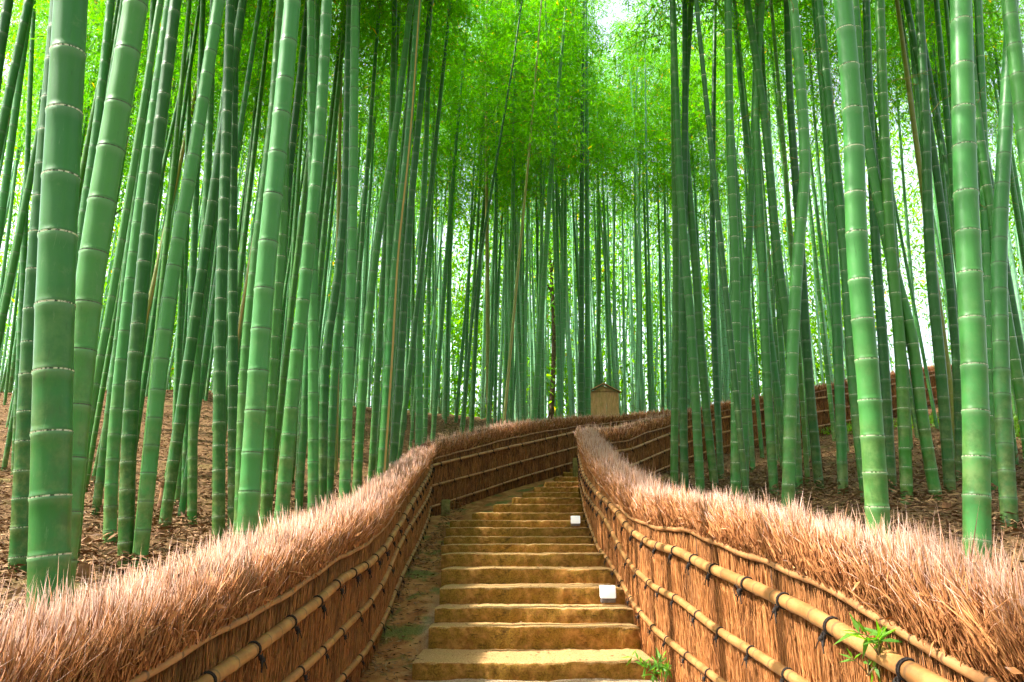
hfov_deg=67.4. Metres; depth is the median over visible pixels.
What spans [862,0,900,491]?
bamboo
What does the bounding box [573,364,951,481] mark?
brush fence
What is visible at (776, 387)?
bamboo
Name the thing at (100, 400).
bamboo
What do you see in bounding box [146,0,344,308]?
bamboo
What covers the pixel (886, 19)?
bamboo
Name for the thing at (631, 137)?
bamboo
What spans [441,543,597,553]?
stone step
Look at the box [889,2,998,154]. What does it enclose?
bamboo
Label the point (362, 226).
bamboo
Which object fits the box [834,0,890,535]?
bamboo
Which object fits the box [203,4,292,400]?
bamboo
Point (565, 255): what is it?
bamboo
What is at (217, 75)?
bamboo
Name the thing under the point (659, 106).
bamboo
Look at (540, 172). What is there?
bamboo
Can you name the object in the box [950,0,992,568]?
bamboo
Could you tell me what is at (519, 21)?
bamboo
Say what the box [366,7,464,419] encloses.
bamboo
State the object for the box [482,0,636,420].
bamboo
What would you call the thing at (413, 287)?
bamboo
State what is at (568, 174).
bamboo
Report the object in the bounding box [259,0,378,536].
bamboo
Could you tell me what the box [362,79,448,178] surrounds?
bamboo
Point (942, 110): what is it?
bamboo
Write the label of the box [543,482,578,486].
stone step
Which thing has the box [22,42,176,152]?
bamboo
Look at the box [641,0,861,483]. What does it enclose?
bamboo
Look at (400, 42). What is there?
bamboo
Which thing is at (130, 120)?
bamboo
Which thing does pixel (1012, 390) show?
bamboo
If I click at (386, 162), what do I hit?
bamboo
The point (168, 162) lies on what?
bamboo
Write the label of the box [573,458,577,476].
wooden post
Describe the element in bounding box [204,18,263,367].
bamboo
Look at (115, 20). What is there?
bamboo
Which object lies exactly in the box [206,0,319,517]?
bamboo
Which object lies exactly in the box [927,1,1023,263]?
bamboo
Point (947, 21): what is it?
bamboo
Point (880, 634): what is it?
bamboo sprig
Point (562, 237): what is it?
bamboo
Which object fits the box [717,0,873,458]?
bamboo
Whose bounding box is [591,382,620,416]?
sign board
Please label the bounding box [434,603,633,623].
stone step
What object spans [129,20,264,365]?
bamboo
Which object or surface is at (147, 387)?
bamboo
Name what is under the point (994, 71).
bamboo
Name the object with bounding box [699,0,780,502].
bamboo
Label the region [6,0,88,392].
bamboo
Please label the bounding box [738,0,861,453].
bamboo
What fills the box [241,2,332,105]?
bamboo
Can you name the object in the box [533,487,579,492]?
stone step
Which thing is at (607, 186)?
bamboo
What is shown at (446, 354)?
bamboo
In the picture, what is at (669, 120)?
bamboo
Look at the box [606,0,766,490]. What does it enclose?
bamboo
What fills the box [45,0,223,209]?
bamboo
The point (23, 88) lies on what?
bamboo
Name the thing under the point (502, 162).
bamboo
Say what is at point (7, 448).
bamboo
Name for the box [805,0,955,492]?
bamboo
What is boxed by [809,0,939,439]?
bamboo
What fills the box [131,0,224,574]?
bamboo
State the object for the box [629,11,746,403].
bamboo
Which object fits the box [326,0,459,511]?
bamboo
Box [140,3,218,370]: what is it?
bamboo
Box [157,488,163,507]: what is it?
bamboo stump
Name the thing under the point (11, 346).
bamboo
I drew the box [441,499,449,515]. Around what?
wooden post
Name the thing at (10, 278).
bamboo
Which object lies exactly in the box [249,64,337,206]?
bamboo
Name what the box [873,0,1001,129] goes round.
bamboo
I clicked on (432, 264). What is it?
bamboo
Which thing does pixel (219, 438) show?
bamboo
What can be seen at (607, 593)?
path lamp
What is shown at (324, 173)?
bamboo
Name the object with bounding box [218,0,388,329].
bamboo
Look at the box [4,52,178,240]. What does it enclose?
bamboo
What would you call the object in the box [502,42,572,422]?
bamboo
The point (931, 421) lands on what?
weeds
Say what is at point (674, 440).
bamboo
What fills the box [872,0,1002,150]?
bamboo
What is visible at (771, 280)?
bamboo
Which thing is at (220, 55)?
bamboo
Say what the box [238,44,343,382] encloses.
bamboo
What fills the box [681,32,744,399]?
bamboo
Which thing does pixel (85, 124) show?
bamboo
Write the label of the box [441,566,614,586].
stone step
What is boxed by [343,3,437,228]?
bamboo
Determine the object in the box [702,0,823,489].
bamboo
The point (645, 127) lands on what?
bamboo
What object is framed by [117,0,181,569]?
bamboo
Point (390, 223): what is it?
bamboo
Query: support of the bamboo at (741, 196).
on the ground
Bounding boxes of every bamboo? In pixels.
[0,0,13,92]
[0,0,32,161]
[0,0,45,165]
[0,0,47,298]
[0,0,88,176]
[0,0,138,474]
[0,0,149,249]
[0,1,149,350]
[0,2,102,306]
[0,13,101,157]
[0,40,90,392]
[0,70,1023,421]
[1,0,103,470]
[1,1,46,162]
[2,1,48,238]
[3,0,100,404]
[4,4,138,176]
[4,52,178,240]
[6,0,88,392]
[6,0,180,427]
[8,0,52,571]
[10,2,222,102]
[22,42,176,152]
[26,0,87,619]
[34,0,179,98]
[36,1,149,52]
[36,4,174,215]
[37,0,143,121]
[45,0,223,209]
[70,0,148,609]
[76,0,114,270]
[76,0,163,568]
[81,41,213,180]
[83,27,183,263]
[86,1,255,491]
[90,0,268,484]
[90,1,247,429]
[91,0,244,514]
[92,2,214,124]
[92,4,261,430]
[95,45,178,115]
[102,0,169,544]
[105,0,122,98]
[107,0,119,80]
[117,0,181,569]
[119,79,212,337]
[121,0,269,433]
[123,7,192,174]
[128,80,202,189]
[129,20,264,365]
[129,25,257,396]
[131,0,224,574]
[132,43,213,222]
[137,0,253,447]
[138,0,275,492]
[140,2,262,425]
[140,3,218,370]
[142,0,299,352]
[144,1,332,478]
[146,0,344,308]
[148,0,275,509]
[156,0,344,428]
[158,0,246,533]
[171,20,260,175]
[173,1,269,117]
[174,0,319,504]
[175,2,266,97]
[175,80,218,369]
[176,2,307,290]
[177,0,345,521]
[177,1,307,369]
[184,20,327,430]
[185,26,265,398]
[187,0,304,525]
[194,0,372,486]
[197,95,247,264]
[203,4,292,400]
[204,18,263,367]
[205,44,262,163]
[206,0,306,214]
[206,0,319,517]
[207,3,268,310]
[211,0,234,548]
[213,14,269,374]
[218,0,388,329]
[226,0,387,433]
[227,0,238,535]
[233,0,317,536]
[235,0,300,540]
[238,0,338,455]
[238,13,367,408]
[238,38,333,365]
[238,42,337,216]
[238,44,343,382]
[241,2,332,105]
[242,0,429,484]
[247,4,342,125]
[248,0,456,500]
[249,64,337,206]
[255,0,399,483]
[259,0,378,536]
[262,9,343,272]
[273,0,331,529]
[273,0,405,498]
[299,0,440,475]
[299,0,454,471]
[299,53,400,208]
[300,0,451,440]
[305,0,457,405]
[306,24,398,359]
[307,0,361,514]
[319,0,427,508]
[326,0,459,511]
[327,0,449,357]
[327,24,429,402]
[330,0,540,461]
[331,0,469,482]
[331,5,443,456]
[332,41,450,190]
[335,3,455,76]
[336,0,481,477]
[338,0,358,503]
[338,0,443,468]
[340,0,508,447]
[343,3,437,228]
[352,0,522,493]
[353,0,468,384]
[359,40,439,235]
[360,31,442,206]
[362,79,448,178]
[364,3,501,438]
[365,0,508,442]
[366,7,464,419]
[366,24,473,429]
[375,0,506,452]
[375,30,478,394]
[377,0,482,477]
[381,97,447,414]
[397,0,508,441]
[399,95,467,406]
[409,79,477,371]
[415,0,526,426]
[415,81,510,422]
[416,19,488,420]
[417,56,476,418]
[422,41,502,422]
[423,0,537,432]
[427,0,551,423]
[427,0,561,426]
[434,80,480,416]
[439,6,544,421]
[441,0,595,432]
[443,0,557,422]
[446,21,512,404]
[447,0,545,426]
[447,38,510,421]
[450,0,537,431]
[459,0,558,419]
[459,4,539,354]
[459,97,551,419]
[460,0,547,420]
[460,83,539,422]
[462,141,552,245]
[466,3,608,417]
[470,1,574,419]
[473,0,613,424]
[473,15,599,420]
[476,6,584,418]
[480,0,603,355]
[481,57,555,402]
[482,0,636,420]
[487,0,629,417]
[496,0,614,417]
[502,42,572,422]
[507,0,660,417]
[507,25,554,416]
[509,0,615,391]
[513,0,650,416]
[520,17,602,286]
[524,67,610,415]
[533,3,621,415]
[541,1,651,387]
[542,66,622,197]
[542,68,613,413]
[549,53,646,387]
[554,44,656,399]
[566,55,640,389]
[568,0,651,390]
[578,0,783,486]
[578,72,649,387]
[584,91,654,413]
[587,0,764,492]
[590,11,690,411]
[590,50,668,410]
[591,16,697,413]
[592,0,708,411]
[594,5,671,384]
[600,14,671,411]
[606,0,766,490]
[608,0,795,478]
[608,52,722,409]
[615,87,703,410]
[619,30,717,402]
[625,0,834,470]
[628,55,724,214]
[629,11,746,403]
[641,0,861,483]
[641,62,738,254]
[642,18,722,176]
[642,61,723,272]
[645,0,705,495]
[646,50,726,266]
[657,0,797,457]
[662,51,734,322]
[668,0,811,470]
[669,0,808,456]
[676,0,809,486]
[678,0,808,310]
[679,0,815,493]
[679,3,802,357]
[680,42,774,401]
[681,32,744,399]
[687,0,823,515]
[690,9,793,402]
[690,46,753,402]
[694,0,749,501]
[696,0,836,463]
[697,21,798,394]
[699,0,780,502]
[701,0,814,394]
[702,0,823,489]
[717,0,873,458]
[724,0,859,421]
[734,0,888,302]
[736,0,847,493]
[738,0,830,494]
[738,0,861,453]
[744,0,842,274]
[749,0,928,104]
[764,0,878,440]
[778,0,950,75]
[802,0,974,448]
[804,0,863,501]
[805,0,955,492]
[808,0,1002,214]
[808,0,1023,375]
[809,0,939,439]
[810,1,944,428]
[817,0,935,177]
[825,0,1019,465]
[828,0,953,438]
[828,0,995,210]
[828,0,1002,462]
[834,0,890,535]
[835,13,946,341]
[853,0,941,499]
[859,0,1003,258]
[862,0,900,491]
[862,0,998,328]
[863,0,949,72]
[871,0,1001,269]
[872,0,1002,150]
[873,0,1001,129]
[873,2,989,312]
[875,0,929,503]
[886,0,1023,229]
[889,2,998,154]
[891,50,989,264]
[894,0,961,480]
[894,8,1013,145]
[894,16,996,175]
[907,62,995,197]
[924,0,1023,57]
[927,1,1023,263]
[928,17,1023,272]
[932,0,1023,231]
[933,5,1017,418]
[938,0,1018,489]
[941,0,1023,94]
[949,9,1023,458]
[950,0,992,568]
[972,1,1023,340]
[988,1,1023,172]
[990,0,1018,528]
[1001,0,1023,201]
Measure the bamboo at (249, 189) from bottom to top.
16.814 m
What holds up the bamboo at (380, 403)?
on the ground
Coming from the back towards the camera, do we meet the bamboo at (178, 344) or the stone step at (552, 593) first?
the bamboo at (178, 344)
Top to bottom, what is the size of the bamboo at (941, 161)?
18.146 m
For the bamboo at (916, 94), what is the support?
on the ground
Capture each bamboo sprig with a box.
[833,613,901,656]
[841,649,880,681]
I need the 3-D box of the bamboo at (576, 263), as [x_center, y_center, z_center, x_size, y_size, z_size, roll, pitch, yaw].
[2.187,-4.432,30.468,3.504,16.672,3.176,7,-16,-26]
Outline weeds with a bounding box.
[818,401,1020,438]
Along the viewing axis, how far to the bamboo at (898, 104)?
18.19 m
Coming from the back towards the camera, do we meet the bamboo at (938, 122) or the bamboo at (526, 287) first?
the bamboo at (526, 287)
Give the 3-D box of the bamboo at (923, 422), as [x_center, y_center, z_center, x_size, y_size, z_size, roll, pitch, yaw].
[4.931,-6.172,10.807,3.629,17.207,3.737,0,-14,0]
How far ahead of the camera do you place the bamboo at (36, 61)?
20.19 m
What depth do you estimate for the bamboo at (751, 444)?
17.08 m
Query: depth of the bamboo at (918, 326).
20.62 m
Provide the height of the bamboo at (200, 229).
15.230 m
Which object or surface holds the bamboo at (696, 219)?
on the ground
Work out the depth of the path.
7.56 m
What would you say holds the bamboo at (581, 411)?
on the ground
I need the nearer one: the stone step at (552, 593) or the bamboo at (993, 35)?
the stone step at (552, 593)
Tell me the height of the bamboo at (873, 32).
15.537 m
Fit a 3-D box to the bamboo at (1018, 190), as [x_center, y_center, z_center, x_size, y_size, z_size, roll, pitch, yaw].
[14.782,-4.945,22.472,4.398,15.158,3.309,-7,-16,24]
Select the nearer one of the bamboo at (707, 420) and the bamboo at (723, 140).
the bamboo at (707, 420)
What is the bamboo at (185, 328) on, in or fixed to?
on the ground
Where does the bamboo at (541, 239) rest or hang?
on the ground
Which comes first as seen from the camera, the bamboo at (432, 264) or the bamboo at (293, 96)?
the bamboo at (293, 96)
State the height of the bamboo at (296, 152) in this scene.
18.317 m
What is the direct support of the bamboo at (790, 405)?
on the ground
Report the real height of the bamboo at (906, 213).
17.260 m
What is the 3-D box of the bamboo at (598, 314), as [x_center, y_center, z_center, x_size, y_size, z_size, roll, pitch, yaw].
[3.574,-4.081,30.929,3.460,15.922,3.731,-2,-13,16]
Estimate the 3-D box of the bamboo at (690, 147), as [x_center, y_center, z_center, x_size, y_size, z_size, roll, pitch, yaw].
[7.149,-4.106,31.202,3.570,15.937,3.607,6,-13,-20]
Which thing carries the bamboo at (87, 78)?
on the ground
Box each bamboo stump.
[75,561,91,581]
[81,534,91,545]
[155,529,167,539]
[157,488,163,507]
[158,480,164,490]
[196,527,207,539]
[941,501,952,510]
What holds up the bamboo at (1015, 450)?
on the ground
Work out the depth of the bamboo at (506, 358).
28.68 m
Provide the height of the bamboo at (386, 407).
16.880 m
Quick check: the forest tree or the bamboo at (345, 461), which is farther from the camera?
the forest tree
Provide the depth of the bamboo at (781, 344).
12.75 m
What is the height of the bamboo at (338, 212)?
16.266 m
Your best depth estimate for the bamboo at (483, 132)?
25.77 m
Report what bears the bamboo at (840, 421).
on the ground
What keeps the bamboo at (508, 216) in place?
on the ground
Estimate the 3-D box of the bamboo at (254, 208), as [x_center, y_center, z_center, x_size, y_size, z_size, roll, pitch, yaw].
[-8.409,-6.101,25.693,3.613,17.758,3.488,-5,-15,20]
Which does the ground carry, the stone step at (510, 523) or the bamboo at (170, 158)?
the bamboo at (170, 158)
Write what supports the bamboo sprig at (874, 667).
attached to the brush fence at (716, 587)
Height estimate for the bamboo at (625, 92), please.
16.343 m
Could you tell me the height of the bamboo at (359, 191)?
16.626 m
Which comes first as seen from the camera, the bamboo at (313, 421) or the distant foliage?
the bamboo at (313, 421)
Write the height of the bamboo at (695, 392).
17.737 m
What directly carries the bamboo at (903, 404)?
on the ground
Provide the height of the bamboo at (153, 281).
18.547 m
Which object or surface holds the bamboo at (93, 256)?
on the ground
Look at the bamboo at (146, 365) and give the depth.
12.90 m
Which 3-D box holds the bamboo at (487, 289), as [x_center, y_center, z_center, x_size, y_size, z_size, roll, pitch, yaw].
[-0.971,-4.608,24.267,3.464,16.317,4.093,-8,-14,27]
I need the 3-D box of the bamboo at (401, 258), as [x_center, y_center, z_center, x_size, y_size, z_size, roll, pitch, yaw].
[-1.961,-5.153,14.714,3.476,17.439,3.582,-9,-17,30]
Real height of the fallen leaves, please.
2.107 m
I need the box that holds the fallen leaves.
[357,499,467,681]
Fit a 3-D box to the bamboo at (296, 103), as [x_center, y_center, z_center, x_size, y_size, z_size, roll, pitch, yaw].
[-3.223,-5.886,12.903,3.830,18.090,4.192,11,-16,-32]
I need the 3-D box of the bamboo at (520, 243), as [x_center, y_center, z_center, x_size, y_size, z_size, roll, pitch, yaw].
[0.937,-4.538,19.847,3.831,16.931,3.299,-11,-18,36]
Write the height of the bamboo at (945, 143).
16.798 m
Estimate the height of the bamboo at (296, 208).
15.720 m
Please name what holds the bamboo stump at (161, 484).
on the ground
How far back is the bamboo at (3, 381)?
28.03 m
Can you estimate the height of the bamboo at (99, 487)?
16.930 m
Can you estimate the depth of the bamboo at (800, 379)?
12.29 m
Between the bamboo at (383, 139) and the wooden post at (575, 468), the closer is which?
the wooden post at (575, 468)
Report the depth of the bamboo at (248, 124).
24.00 m
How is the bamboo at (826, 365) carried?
on the ground
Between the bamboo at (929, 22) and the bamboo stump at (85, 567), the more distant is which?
the bamboo at (929, 22)
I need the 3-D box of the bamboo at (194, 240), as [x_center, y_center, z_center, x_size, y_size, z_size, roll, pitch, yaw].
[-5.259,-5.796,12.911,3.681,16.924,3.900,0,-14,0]
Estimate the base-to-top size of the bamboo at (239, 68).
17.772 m
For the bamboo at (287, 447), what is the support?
on the ground
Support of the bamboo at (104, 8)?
on the ground
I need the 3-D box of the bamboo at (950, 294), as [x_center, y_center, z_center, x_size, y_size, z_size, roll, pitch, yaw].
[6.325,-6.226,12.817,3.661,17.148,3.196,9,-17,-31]
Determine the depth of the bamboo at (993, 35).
17.20 m
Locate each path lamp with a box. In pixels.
[571,516,579,525]
[599,585,615,602]
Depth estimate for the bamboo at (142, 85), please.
26.95 m
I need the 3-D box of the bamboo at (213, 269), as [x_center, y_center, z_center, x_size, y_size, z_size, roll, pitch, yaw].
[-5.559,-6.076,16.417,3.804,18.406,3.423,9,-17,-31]
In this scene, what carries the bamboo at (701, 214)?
on the ground
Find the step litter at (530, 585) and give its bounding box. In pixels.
[416,472,621,660]
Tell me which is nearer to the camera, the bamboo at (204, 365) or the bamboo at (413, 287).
the bamboo at (204, 365)
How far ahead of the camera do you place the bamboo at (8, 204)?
29.97 m
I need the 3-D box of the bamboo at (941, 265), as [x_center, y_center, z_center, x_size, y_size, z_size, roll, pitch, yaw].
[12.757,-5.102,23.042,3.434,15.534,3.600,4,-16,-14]
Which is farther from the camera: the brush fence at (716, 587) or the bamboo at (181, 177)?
the bamboo at (181, 177)
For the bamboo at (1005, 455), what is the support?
on the ground
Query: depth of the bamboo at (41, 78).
22.91 m
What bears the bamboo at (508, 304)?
on the ground
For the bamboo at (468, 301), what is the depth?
28.05 m
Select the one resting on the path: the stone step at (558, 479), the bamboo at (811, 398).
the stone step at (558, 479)
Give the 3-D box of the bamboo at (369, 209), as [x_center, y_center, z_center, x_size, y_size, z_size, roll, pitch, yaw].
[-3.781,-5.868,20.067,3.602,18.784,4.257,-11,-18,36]
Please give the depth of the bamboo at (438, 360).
21.92 m
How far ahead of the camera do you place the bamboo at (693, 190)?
31.72 m
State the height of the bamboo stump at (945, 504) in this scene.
0.178 m
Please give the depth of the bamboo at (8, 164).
11.57 m
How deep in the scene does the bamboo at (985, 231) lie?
9.84 m
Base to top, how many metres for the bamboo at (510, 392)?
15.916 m
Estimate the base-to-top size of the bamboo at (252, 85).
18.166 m
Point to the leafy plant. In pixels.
(659, 665)
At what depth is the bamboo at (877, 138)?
21.17 m
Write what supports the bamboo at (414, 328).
on the ground
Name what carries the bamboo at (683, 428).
on the ground
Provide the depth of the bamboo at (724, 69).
21.43 m
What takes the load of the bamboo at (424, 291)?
on the ground
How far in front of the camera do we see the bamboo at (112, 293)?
7.08 m
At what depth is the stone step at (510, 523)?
12.00 m
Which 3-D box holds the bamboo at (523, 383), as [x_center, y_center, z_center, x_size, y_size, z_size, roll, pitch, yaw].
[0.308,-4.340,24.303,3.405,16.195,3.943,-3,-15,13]
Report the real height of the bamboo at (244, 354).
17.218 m
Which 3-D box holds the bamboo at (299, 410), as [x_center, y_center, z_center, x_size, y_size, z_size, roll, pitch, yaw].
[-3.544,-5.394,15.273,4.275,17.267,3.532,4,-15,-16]
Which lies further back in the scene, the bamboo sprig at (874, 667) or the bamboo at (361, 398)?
the bamboo at (361, 398)
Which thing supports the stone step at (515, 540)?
on the path
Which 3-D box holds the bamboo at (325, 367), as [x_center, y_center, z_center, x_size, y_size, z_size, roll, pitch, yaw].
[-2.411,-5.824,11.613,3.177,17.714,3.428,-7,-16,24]
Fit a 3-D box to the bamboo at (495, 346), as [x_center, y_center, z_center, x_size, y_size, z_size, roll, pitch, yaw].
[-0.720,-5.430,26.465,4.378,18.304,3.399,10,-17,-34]
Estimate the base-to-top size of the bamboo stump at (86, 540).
0.189 m
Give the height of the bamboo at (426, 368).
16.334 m
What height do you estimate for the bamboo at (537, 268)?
17.247 m
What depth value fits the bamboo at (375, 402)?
13.83 m
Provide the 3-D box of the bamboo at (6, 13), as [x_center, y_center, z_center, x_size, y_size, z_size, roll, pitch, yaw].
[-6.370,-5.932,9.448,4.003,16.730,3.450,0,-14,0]
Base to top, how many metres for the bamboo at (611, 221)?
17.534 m
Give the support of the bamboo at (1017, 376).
on the ground
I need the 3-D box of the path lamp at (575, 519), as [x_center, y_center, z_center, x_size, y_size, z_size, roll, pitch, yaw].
[0.983,2.786,11.895,0.139,0.160,0.125,0,-14,0]
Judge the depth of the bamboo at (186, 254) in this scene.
16.82 m
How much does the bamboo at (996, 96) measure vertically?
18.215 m
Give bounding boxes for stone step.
[412,648,655,680]
[428,622,640,649]
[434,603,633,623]
[439,583,624,604]
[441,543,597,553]
[441,552,606,569]
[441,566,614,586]
[444,536,593,544]
[446,527,590,536]
[450,520,587,527]
[472,512,584,520]
[493,504,583,512]
[512,497,581,503]
[522,492,580,497]
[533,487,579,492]
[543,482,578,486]
[553,477,577,481]
[562,472,572,476]
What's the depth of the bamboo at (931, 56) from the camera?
18.96 m
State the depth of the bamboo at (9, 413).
18.28 m
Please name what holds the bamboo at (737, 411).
on the ground
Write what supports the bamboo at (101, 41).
on the ground
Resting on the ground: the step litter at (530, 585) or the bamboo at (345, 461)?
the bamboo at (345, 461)
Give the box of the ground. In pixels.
[0,390,1023,681]
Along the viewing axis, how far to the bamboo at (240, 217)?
21.17 m
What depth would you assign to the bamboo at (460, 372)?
28.36 m
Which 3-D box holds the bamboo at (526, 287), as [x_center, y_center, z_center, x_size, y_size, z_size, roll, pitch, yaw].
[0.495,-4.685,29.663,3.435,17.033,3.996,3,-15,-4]
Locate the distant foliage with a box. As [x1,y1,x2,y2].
[0,35,1023,417]
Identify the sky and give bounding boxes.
[0,0,1023,415]
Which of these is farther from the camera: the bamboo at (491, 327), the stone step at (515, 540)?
the bamboo at (491, 327)
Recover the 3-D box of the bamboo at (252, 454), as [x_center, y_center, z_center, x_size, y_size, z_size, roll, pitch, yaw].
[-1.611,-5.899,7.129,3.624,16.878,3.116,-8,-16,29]
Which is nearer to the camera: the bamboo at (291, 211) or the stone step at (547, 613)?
the stone step at (547, 613)
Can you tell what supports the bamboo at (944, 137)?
on the ground
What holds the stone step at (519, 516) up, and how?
on the path
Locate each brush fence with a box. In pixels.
[0,443,437,681]
[415,407,691,515]
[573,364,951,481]
[574,425,1023,681]
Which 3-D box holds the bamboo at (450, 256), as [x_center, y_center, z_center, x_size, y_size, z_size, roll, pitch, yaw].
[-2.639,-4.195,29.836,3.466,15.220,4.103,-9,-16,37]
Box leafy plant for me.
[622,648,671,681]
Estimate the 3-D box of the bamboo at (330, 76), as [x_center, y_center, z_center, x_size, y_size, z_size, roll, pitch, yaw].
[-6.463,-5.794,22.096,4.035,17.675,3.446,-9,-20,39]
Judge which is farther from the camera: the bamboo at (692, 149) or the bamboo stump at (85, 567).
the bamboo at (692, 149)
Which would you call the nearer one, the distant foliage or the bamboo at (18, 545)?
the bamboo at (18, 545)
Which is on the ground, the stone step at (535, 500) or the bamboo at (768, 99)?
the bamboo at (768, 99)
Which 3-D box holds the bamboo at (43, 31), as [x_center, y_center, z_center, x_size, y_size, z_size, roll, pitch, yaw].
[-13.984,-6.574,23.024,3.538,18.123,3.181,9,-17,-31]
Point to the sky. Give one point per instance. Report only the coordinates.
(617, 10)
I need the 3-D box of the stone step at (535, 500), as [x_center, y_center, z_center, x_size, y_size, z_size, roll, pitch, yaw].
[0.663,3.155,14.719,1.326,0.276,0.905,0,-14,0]
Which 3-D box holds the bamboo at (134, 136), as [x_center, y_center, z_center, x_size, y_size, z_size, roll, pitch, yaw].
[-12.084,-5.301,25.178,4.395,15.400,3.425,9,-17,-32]
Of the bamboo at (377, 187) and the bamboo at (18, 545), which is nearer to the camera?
the bamboo at (18, 545)
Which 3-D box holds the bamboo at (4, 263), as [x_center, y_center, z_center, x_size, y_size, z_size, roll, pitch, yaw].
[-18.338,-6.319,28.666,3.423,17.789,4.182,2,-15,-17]
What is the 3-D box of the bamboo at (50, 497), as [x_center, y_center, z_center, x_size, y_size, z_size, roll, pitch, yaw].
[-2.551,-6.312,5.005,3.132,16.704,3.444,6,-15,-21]
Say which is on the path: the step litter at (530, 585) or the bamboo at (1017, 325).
the step litter at (530, 585)
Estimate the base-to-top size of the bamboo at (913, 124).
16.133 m
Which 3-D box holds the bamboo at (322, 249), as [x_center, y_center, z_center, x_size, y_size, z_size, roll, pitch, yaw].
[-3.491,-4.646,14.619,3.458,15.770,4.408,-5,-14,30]
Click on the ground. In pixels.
(208, 434)
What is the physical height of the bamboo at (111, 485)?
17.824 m
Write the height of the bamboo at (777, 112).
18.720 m
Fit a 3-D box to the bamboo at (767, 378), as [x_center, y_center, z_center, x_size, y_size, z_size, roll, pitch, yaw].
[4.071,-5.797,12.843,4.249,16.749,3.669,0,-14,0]
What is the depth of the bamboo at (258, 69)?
19.87 m
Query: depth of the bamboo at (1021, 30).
18.45 m
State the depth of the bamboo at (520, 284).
29.94 m
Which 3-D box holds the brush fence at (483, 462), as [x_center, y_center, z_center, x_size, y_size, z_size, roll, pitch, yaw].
[5.067,2.904,22.501,20.574,5.855,2.063,14,-20,-43]
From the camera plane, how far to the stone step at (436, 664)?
6.06 m
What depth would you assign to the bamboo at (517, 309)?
25.25 m
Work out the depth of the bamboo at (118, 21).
11.36 m
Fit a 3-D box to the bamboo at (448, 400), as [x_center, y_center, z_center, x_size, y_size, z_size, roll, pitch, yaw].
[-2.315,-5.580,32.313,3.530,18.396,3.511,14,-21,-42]
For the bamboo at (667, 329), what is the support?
on the ground
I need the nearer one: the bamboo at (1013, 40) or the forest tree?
the bamboo at (1013, 40)
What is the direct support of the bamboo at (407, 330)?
on the ground
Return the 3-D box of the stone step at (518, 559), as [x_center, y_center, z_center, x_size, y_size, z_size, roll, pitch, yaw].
[0.138,2.710,9.348,1.928,0.271,0.893,0,-14,0]
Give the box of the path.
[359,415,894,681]
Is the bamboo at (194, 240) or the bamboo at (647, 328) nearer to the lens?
the bamboo at (194, 240)
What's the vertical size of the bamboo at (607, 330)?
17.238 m
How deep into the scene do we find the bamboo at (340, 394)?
19.59 m
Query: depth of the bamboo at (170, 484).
9.35 m
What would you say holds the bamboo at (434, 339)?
on the ground
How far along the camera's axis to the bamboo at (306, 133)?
19.78 m
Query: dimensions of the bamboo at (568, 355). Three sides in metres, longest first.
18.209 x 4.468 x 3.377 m
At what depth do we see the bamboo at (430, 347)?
31.11 m
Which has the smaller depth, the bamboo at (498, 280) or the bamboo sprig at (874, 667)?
the bamboo sprig at (874, 667)
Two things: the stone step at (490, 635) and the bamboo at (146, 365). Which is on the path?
the stone step at (490, 635)
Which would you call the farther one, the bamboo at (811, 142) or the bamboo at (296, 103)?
the bamboo at (811, 142)
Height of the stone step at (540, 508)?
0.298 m
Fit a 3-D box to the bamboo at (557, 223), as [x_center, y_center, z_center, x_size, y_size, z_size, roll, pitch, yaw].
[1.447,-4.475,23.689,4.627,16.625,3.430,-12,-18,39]
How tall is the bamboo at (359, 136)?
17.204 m
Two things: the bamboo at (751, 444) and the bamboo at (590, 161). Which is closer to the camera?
the bamboo at (751, 444)
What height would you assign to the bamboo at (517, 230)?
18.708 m
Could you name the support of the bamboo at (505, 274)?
on the ground
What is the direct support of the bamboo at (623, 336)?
on the ground
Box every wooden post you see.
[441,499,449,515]
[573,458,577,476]
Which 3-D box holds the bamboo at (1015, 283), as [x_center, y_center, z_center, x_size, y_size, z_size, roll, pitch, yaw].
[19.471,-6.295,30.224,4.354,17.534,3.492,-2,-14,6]
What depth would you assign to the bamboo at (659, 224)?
31.91 m
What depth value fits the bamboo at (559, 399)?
22.03 m
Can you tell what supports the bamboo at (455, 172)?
on the ground
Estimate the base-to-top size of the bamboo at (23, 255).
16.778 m
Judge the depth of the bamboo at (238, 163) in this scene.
26.24 m
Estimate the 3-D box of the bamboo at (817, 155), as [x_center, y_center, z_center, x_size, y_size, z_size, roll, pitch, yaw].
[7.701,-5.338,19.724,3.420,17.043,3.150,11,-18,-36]
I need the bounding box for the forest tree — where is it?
[490,176,603,418]
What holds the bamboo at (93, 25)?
on the ground
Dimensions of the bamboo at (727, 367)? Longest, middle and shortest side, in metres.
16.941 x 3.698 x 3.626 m
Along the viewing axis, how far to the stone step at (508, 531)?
11.23 m
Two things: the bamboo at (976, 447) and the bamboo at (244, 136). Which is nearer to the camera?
the bamboo at (976, 447)
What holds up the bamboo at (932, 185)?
on the ground
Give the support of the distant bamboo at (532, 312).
on the ground
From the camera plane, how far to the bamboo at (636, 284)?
29.27 m
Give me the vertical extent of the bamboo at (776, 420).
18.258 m
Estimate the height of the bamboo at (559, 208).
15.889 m
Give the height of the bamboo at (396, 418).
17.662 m
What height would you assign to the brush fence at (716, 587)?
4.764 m

